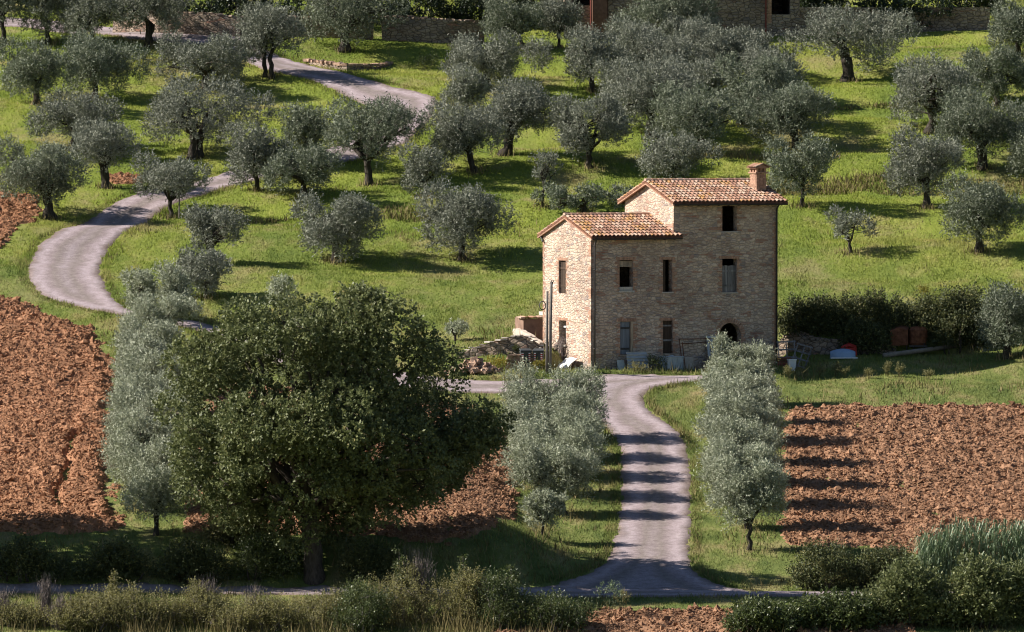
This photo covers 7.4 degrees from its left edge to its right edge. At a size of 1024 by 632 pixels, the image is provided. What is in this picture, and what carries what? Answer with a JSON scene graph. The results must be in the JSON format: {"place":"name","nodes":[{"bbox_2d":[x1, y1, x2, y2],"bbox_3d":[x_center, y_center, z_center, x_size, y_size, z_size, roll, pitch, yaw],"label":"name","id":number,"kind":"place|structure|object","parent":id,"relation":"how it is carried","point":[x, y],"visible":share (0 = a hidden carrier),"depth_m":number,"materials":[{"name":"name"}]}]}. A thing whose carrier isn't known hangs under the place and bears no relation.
{"place":"outdoors","nodes":[
{"label":"outdoors","id":0,"kind":"place"},
{"bbox_2d":[0,295,126,535],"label":"ploughed field","id":1,"kind":"structure","parent":0,"point":[76,518],"depth_m":380.11,"materials":[{"name":"red soil"}]},
{"bbox_2d":[0,587,578,631],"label":"tall grass","id":2,"kind":"structure","parent":0,"point":[215,628],"depth_m":338.98,"materials":[{"name":"green plant"}]},
{"bbox_2d":[182,383,520,545],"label":"ploughed field","id":3,"kind":"structure","parent":0,"point":[476,530],"depth_m":357.53,"materials":[{"name":"soil"}]},
{"bbox_2d":[4,17,745,597],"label":"gravel road","id":4,"kind":"structure","parent":0,"point":[650,545],"depth_m":393.31,"materials":[{"name":"grey gravel"}]},
{"bbox_2d":[0,0,1023,631],"bbox_3d":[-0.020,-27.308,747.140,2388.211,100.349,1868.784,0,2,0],"label":"ground","id":5,"kind":"structure","parent":0,"point":[514,174],"depth_m":429.85,"materials":[{"name":"green plant"}]},
{"bbox_2d":[0,528,75,583],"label":"bank shrub","id":6,"kind":"object","parent":5,"relation":"on","point":[17,554],"visible":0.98,"depth_m":351.31,"materials":[{"name":"green plant"}]},
{"bbox_2d":[0,32,80,104],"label":"olive tree","id":7,"kind":"object","parent":5,"relation":"on","point":[26,69],"visible":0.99,"depth_m":471.05,"materials":[{"name":"green plant"}]},
{"bbox_2d":[0,130,92,219],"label":"olive tree","id":8,"kind":"object","parent":5,"relation":"on","point":[42,173],"visible":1,"depth_m":440.73,"materials":[{"name":"green plant"}]},
{"bbox_2d":[21,80,127,149],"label":"olive tree","id":9,"kind":"object","parent":5,"relation":"on","point":[62,114],"visible":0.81,"depth_m":457.55,"materials":[{"name":"green plant"}]},
{"bbox_2d":[39,585,127,631],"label":"scrub bush","id":10,"kind":"object","parent":5,"relation":"on","point":[77,615],"visible":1,"depth_m":339.31,"materials":[{"name":"green plant"}]},
{"bbox_2d":[52,0,128,41],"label":"olive tree","id":11,"kind":"object","parent":5,"relation":"on","point":[87,14],"visible":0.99,"depth_m":492.25,"materials":[{"name":"green plant"}]},
{"bbox_2d":[66,114,144,188],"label":"olive tree","id":12,"kind":"object","parent":5,"relation":"on","point":[98,147],"visible":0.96,"depth_m":448.08,"materials":[{"name":"green plant"}]},
{"bbox_2d":[57,24,157,97],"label":"olive tree","id":13,"kind":"object","parent":5,"relation":"on","point":[93,61],"visible":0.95,"depth_m":475.90,"materials":[{"name":"green plant"}]},
{"bbox_2d":[64,534,161,585],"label":"bank shrub","id":14,"kind":"object","parent":5,"relation":"on","point":[118,556],"visible":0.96,"depth_m":351.33,"materials":[{"name":"green plant"}]},
{"bbox_2d":[85,579,193,631],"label":"scrub bush","id":15,"kind":"object","parent":5,"relation":"on","point":[146,609],"visible":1,"depth_m":339.77,"materials":[{"name":"green plant"}]},
{"bbox_2d":[97,404,196,471],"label":"olive tree","id":16,"kind":"object","parent":5,"relation":"on","point":[135,426],"visible":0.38,"depth_m":366.06,"materials":[{"name":"green plant"}]},
{"bbox_2d":[101,379,194,439],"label":"olive tree","id":17,"kind":"object","parent":5,"relation":"on","point":[138,400],"visible":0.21,"depth_m":372.39,"materials":[{"name":"green plant"}]},
{"bbox_2d":[101,427,196,511],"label":"olive tree","id":18,"kind":"object","parent":5,"relation":"on","point":[152,452],"visible":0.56,"depth_m":360.12,"materials":[{"name":"green plant"}]},
{"bbox_2d":[106,0,200,46],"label":"olive tree","id":19,"kind":"object","parent":5,"relation":"on","point":[136,10],"visible":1,"depth_m":491.74,"materials":[{"name":"green plant"}]},
{"bbox_2d":[117,457,200,535],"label":"olive tree","id":20,"kind":"object","parent":5,"relation":"on","point":[152,486],"visible":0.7,"depth_m":354.75,"materials":[{"name":"green plant"}]},
{"bbox_2d":[116,287,207,337],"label":"olive tree","id":21,"kind":"object","parent":5,"relation":"on","point":[145,308],"visible":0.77,"depth_m":403.74,"materials":[{"name":"green plant"}]},
{"bbox_2d":[128,146,215,217],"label":"olive tree","id":22,"kind":"object","parent":5,"relation":"on","point":[164,177],"visible":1,"depth_m":442.15,"materials":[{"name":"green plant"}]},
{"bbox_2d":[113,10,242,36],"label":"roadside wall","id":23,"kind":"structure","parent":5,"relation":"on","point":[201,23],"depth_m":495.48,"materials":[{"name":"stone"}]},
{"bbox_2d":[146,530,232,587],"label":"bank shrub","id":24,"kind":"object","parent":5,"relation":"on","point":[184,559],"visible":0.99,"depth_m":351.25,"materials":[{"name":"green plant"}]},
{"bbox_2d":[160,575,236,626],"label":"scrub bush","id":25,"kind":"object","parent":5,"relation":"on","point":[197,600],"visible":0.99,"depth_m":340.41,"materials":[{"name":"green plant"}]},
{"bbox_2d":[169,244,234,298],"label":"olive tree","id":26,"kind":"object","parent":5,"relation":"on","point":[204,275],"visible":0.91,"depth_m":417.38,"materials":[{"name":"green plant"}]},
{"bbox_2d":[153,28,251,89],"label":"olive tree","id":27,"kind":"object","parent":5,"relation":"on","point":[220,58],"visible":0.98,"depth_m":479.11,"materials":[{"name":"green plant"}]},
{"bbox_2d":[137,71,282,159],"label":"olive tree","id":28,"kind":"object","parent":5,"relation":"on","point":[172,111],"visible":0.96,"depth_m":457.20,"materials":[{"name":"green plant"}]},
{"bbox_2d":[181,201,252,254],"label":"olive tree","id":29,"kind":"object","parent":5,"relation":"on","point":[202,223],"visible":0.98,"depth_m":427.66,"materials":[{"name":"green plant"}]},
{"bbox_2d":[199,587,300,631],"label":"scrub bush","id":30,"kind":"object","parent":5,"relation":"on","point":[262,607],"visible":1,"depth_m":339.42,"materials":[{"name":"green plant"}]},
{"bbox_2d":[216,117,297,189],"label":"olive tree","id":31,"kind":"object","parent":5,"relation":"on","point":[247,154],"visible":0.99,"depth_m":447.77,"materials":[{"name":"green plant"}]},
{"bbox_2d":[221,527,305,584],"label":"bank shrub","id":32,"kind":"object","parent":5,"relation":"on","point":[256,545],"visible":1,"depth_m":351.44,"materials":[{"name":"green plant"}]},
{"bbox_2d":[232,0,310,78],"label":"olive tree","id":33,"kind":"object","parent":5,"relation":"on","point":[259,32],"visible":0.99,"depth_m":481.94,"materials":[{"name":"green plant"}]},
{"bbox_2d":[257,137,345,196],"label":"olive tree","id":34,"kind":"object","parent":5,"relation":"on","point":[309,165],"visible":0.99,"depth_m":445.01,"materials":[{"name":"green plant"}]},
{"bbox_2d":[275,98,332,152],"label":"olive tree","id":35,"kind":"object","parent":5,"relation":"on","point":[307,123],"visible":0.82,"depth_m":455.25,"materials":[{"name":"green plant"}]},
{"bbox_2d":[151,277,516,584],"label":"oak tree","id":36,"kind":"object","parent":5,"relation":"on","point":[314,441],"visible":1,"depth_m":349.04,"materials":[{"name":"green plant"}]},
{"bbox_2d":[286,186,386,262],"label":"olive tree","id":37,"kind":"object","parent":5,"relation":"on","point":[337,224],"visible":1,"depth_m":428.71,"materials":[{"name":"green plant"}]},
{"bbox_2d":[295,0,412,52],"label":"olive tree","id":38,"kind":"object","parent":5,"relation":"on","point":[345,16],"visible":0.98,"depth_m":491.31,"materials":[{"name":"green plant"}]},
{"bbox_2d":[319,572,401,631],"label":"scrub bush","id":39,"kind":"object","parent":5,"relation":"on","point":[369,614],"visible":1,"depth_m":339.06,"materials":[{"name":"green plant"}]},
{"bbox_2d":[335,537,407,586],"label":"bank shrub","id":40,"kind":"object","parent":5,"relation":"on","point":[380,563],"visible":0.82,"depth_m":351.13,"materials":[{"name":"green plant"}]},
{"bbox_2d":[320,91,429,185],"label":"olive tree","id":41,"kind":"object","parent":5,"relation":"on","point":[367,147],"visible":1,"depth_m":450.69,"materials":[{"name":"green plant"}]},
{"bbox_2d":[16,32,756,597],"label":"verge grass","id":42,"kind":"structure","parent":5,"relation":"on","point":[610,448],"depth_m":394.70,"materials":[{"name":"green plant"}]},
{"bbox_2d":[356,556,453,626],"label":"scrub bush","id":43,"kind":"object","parent":5,"relation":"on","point":[405,602],"visible":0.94,"depth_m":340.92,"materials":[{"name":"green plant"}]},
{"bbox_2d":[397,136,455,195],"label":"olive tree","id":44,"kind":"object","parent":5,"relation":"on","point":[421,168],"visible":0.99,"depth_m":445.57,"materials":[{"name":"green plant"}]},
{"bbox_2d":[381,15,484,42],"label":"roadside wall","id":45,"kind":"structure","parent":5,"relation":"on","point":[424,29],"depth_m":495.41,"materials":[{"name":"stone"}]},
{"bbox_2d":[0,581,869,597],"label":"lane","id":46,"kind":"structure","parent":5,"relation":"on","point":[575,591],"depth_m":350.63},
{"bbox_2d":[415,96,509,172],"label":"olive tree","id":47,"kind":"object","parent":5,"relation":"on","point":[458,133],"visible":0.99,"depth_m":453.03,"materials":[{"name":"green plant"}]},
{"bbox_2d":[432,556,496,624],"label":"scrub bush","id":48,"kind":"object","parent":5,"relation":"on","point":[469,597],"visible":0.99,"depth_m":340.34,"materials":[{"name":"green plant"}]},
{"bbox_2d":[409,174,522,260],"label":"olive tree","id":49,"kind":"object","parent":5,"relation":"on","point":[460,215],"visible":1,"depth_m":429.81,"materials":[{"name":"green plant"}]},
{"bbox_2d":[438,61,494,112],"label":"olive tree","id":50,"kind":"object","parent":5,"relation":"on","point":[462,88],"visible":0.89,"depth_m":466.94,"materials":[{"name":"green plant"}]},
{"bbox_2d":[437,26,559,89],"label":"olive tree","id":51,"kind":"object","parent":5,"relation":"on","point":[498,62],"visible":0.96,"depth_m":476.57,"materials":[{"name":"green plant"}]},
{"bbox_2d":[472,565,540,630],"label":"scrub bush","id":52,"kind":"object","parent":5,"relation":"on","point":[511,610],"visible":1,"depth_m":339.53,"materials":[{"name":"green plant"}]},
{"bbox_2d":[0,311,1023,631],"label":"grass","id":53,"kind":"structure","parent":5,"relation":"on","point":[690,407],"depth_m":366.24,"materials":[{"name":"green plant"}]},
{"bbox_2d":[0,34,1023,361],"bbox_3d":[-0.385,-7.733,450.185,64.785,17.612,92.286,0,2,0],"label":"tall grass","id":54,"kind":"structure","parent":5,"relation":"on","point":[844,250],"depth_m":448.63,"materials":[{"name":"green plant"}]},
{"bbox_2d":[477,0,546,48],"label":"olive tree","id":55,"kind":"object","parent":5,"relation":"on","point":[515,18],"visible":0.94,"depth_m":492.90,"materials":[{"name":"green plant"}]},
{"bbox_2d":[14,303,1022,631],"bbox_3d":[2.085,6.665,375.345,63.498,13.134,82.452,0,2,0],"label":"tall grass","id":56,"kind":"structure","parent":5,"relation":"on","point":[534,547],"depth_m":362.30,"materials":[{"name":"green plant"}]},
{"bbox_2d":[482,73,559,155],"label":"olive tree","id":57,"kind":"object","parent":5,"relation":"on","point":[517,110],"visible":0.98,"depth_m":456.28,"materials":[{"name":"green plant"}]},
{"bbox_2d":[495,356,607,416],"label":"olive tree","id":58,"kind":"object","parent":5,"relation":"on","point":[582,375],"visible":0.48,"depth_m":382.92,"materials":[{"name":"green plant"}]},
{"bbox_2d":[493,414,611,495],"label":"olive tree","id":59,"kind":"object","parent":5,"relation":"on","point":[582,442],"visible":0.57,"depth_m":370.49,"materials":[{"name":"green plant"}]},
{"bbox_2d":[500,378,609,450],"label":"olive tree","id":60,"kind":"object","parent":5,"relation":"on","point":[569,399],"visible":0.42,"depth_m":378.61,"materials":[{"name":"green plant"}]},
{"bbox_2d":[501,396,608,460],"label":"olive tree","id":61,"kind":"object","parent":5,"relation":"on","point":[560,417],"visible":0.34,"depth_m":374.51,"materials":[{"name":"green plant"}]},
{"bbox_2d":[505,433,605,515],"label":"olive tree","id":62,"kind":"object","parent":5,"relation":"on","point":[532,464],"visible":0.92,"depth_m":366.48,"materials":[{"name":"green plant"}]},
{"bbox_2d":[515,588,604,631],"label":"scrub bush","id":63,"kind":"object","parent":5,"relation":"on","point":[549,608],"visible":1,"depth_m":339.15,"materials":[{"name":"green plant"}]},
{"bbox_2d":[530,180,632,212],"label":"olive tree","id":64,"kind":"object","parent":5,"relation":"on","point":[595,195],"visible":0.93,"depth_m":441.70,"materials":[{"name":"green plant"}]},
{"bbox_2d":[546,89,635,168],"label":"olive tree","id":65,"kind":"object","parent":5,"relation":"on","point":[576,125],"visible":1,"depth_m":453.73,"materials":[{"name":"green plant"}]},
{"bbox_2d":[559,21,632,92],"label":"olive tree","id":66,"kind":"object","parent":5,"relation":"on","point":[588,47],"visible":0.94,"depth_m":476.56,"materials":[{"name":"green plant"}]},
{"bbox_2d":[244,100,1023,223],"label":"tall grass","id":67,"kind":"structure","parent":5,"relation":"on","point":[731,155],"depth_m":450.41,"materials":[{"name":"green plant"}]},
{"bbox_2d":[603,52,705,137],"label":"olive tree","id":68,"kind":"object","parent":5,"relation":"on","point":[629,90],"visible":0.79,"depth_m":463.28,"materials":[{"name":"green plant"}]},
{"bbox_2d":[537,163,787,370],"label":"stone farmhouse","id":69,"kind":"object","parent":5,"relation":"on","point":[658,267],"visible":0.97,"depth_m":402.75,"materials":[{"name":"beige stone"}]},
{"bbox_2d":[614,0,721,35],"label":"olive tree","id":70,"kind":"object","parent":5,"relation":"on","point":[650,10],"visible":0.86,"depth_m":490.64,"materials":[{"name":"green plant"}]},
{"bbox_2d":[630,29,713,82],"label":"olive tree","id":71,"kind":"object","parent":5,"relation":"on","point":[674,43],"visible":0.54,"depth_m":477.46,"materials":[{"name":"green plant"}]},
{"bbox_2d":[634,123,726,178],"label":"olive tree","id":72,"kind":"object","parent":5,"relation":"on","point":[664,161],"visible":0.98,"depth_m":450.18,"materials":[{"name":"green plant"}]},
{"bbox_2d":[643,76,764,146],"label":"olive tree","id":73,"kind":"object","parent":5,"relation":"on","point":[697,115],"visible":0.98,"depth_m":457.82,"materials":[{"name":"green plant"}]},
{"bbox_2d":[678,17,764,82],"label":"olive tree","id":74,"kind":"object","parent":5,"relation":"on","point":[720,39],"visible":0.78,"depth_m":480.18,"materials":[{"name":"green plant"}]},
{"bbox_2d":[690,388,791,470],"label":"olive tree","id":75,"kind":"object","parent":5,"relation":"on","point":[733,405],"visible":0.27,"depth_m":372.52,"materials":[{"name":"green plant"}]},
{"bbox_2d":[693,412,789,486],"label":"olive tree","id":76,"kind":"object","parent":5,"relation":"on","point":[747,430],"visible":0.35,"depth_m":368.02,"materials":[{"name":"green plant"}]},
{"bbox_2d":[693,432,793,528],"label":"olive tree","id":77,"kind":"object","parent":5,"relation":"on","point":[756,449],"visible":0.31,"depth_m":363.42,"materials":[{"name":"green plant"}]},
{"bbox_2d":[704,451,791,550],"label":"olive tree","id":78,"kind":"object","parent":5,"relation":"on","point":[748,492],"visible":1,"depth_m":358.79,"materials":[{"name":"green plant"}]},
{"bbox_2d":[712,50,799,124],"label":"olive tree","id":79,"kind":"object","parent":5,"relation":"on","point":[773,69],"visible":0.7,"depth_m":465.93,"materials":[{"name":"green plant"}]},
{"bbox_2d":[719,590,806,631],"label":"dark bush","id":80,"kind":"object","parent":5,"relation":"on","point":[753,614],"visible":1,"depth_m":338.74,"materials":[{"name":"green plant"}]},
{"bbox_2d":[561,0,989,36],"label":"hilltop farmhouse","id":81,"kind":"object","parent":5,"relation":"on","point":[773,16],"visible":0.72,"depth_m":499.66,"materials":[{"name":"stone"}]},
{"bbox_2d":[737,74,841,148],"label":"olive tree","id":82,"kind":"object","parent":5,"relation":"on","point":[792,110],"visible":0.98,"depth_m":460.60,"materials":[{"name":"green plant"}]},
{"bbox_2d":[760,130,839,206],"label":"olive tree","id":83,"kind":"object","parent":5,"relation":"on","point":[804,166],"visible":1,"depth_m":442.51,"materials":[{"name":"green plant"}]},
{"bbox_2d":[778,288,848,339],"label":"bramble bush","id":84,"kind":"object","parent":5,"relation":"on","point":[810,314],"visible":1,"depth_m":409.54,"materials":[{"name":"green plant"}]},
{"bbox_2d":[782,535,863,591],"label":"bank shrub","id":85,"kind":"object","parent":5,"relation":"on","point":[825,570],"visible":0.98,"depth_m":351.18,"materials":[{"name":"green plant"}]},
{"bbox_2d":[788,585,883,631],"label":"dark bush","id":86,"kind":"object","parent":5,"relation":"on","point":[839,610],"visible":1,"depth_m":339.24,"materials":[{"name":"green plant"}]},
{"bbox_2d":[774,0,927,81],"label":"olive tree","id":87,"kind":"object","parent":5,"relation":"on","point":[834,32],"visible":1,"depth_m":482.91,"materials":[{"name":"green plant"}]},
{"bbox_2d":[816,285,897,336],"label":"bramble bush","id":88,"kind":"object","parent":5,"relation":"on","point":[853,306],"visible":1,"depth_m":409.85,"materials":[{"name":"green plant"}]},
{"bbox_2d":[872,289,948,347],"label":"bramble bush","id":89,"kind":"object","parent":5,"relation":"on","point":[912,315],"visible":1,"depth_m":409.78,"materials":[{"name":"green plant"}]},
{"bbox_2d":[855,551,966,628],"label":"dark bush","id":90,"kind":"object","parent":5,"relation":"on","point":[904,590],"visible":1,"depth_m":339.99,"materials":[{"name":"green plant"}]},
{"bbox_2d":[881,121,969,207],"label":"olive tree","id":91,"kind":"object","parent":5,"relation":"on","point":[925,162],"visible":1,"depth_m":442.37,"materials":[{"name":"green plant"}]},
{"bbox_2d":[886,46,983,134],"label":"olive tree","id":92,"kind":"object","parent":5,"relation":"on","point":[926,94],"visible":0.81,"depth_m":463.38,"materials":[{"name":"green plant"}]},
{"bbox_2d":[920,281,995,351],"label":"bramble bush","id":93,"kind":"object","parent":5,"relation":"on","point":[961,302],"visible":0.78,"depth_m":409.38,"materials":[{"name":"green plant"}]},
{"bbox_2d":[908,513,1023,584],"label":"reed bed","id":94,"kind":"object","parent":5,"relation":"on","point":[943,549],"visible":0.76,"depth_m":352.30,"materials":[{"name":"green plant"}]},
{"bbox_2d":[928,82,1023,170],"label":"olive tree","id":95,"kind":"object","parent":5,"relation":"on","point":[976,129],"visible":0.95,"depth_m":452.24,"materials":[{"name":"green plant"}]},
{"bbox_2d":[933,546,1023,629],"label":"dark bush","id":96,"kind":"object","parent":5,"relation":"on","point":[982,594],"visible":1,"depth_m":339.91,"materials":[{"name":"green plant"}]},
{"bbox_2d":[936,167,1023,252],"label":"olive tree","id":97,"kind":"object","parent":5,"relation":"on","point":[985,206],"visible":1,"depth_m":429.16,"materials":[{"name":"green plant"}]},
{"bbox_2d":[959,43,1023,105],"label":"olive tree","id":98,"kind":"object","parent":5,"relation":"on","point":[1003,62],"visible":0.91,"depth_m":473.03,"materials":[{"name":"green plant"}]},
{"bbox_2d":[972,278,1023,359],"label":"olive tree","id":99,"kind":"object","parent":5,"relation":"on","point":[1002,320],"visible":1,"depth_m":404.29,"materials":[{"name":"green plant"}]},
{"bbox_2d":[984,0,1023,57],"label":"olive tree","id":100,"kind":"object","parent":5,"relation":"on","point":[1006,24],"visible":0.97,"depth_m":486.55,"materials":[{"name":"green plant"}]},
{"bbox_2d":[492,602,916,631],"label":"ploughed field","id":101,"kind":"structure","parent":0,"point":[644,628],"depth_m":340.58,"materials":[{"name":"soil"}]},
{"bbox_2d":[775,401,1023,553],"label":"ploughed field","id":102,"kind":"structure","parent":0,"point":[810,439],"depth_m":375.45,"materials":[{"name":"soil"}]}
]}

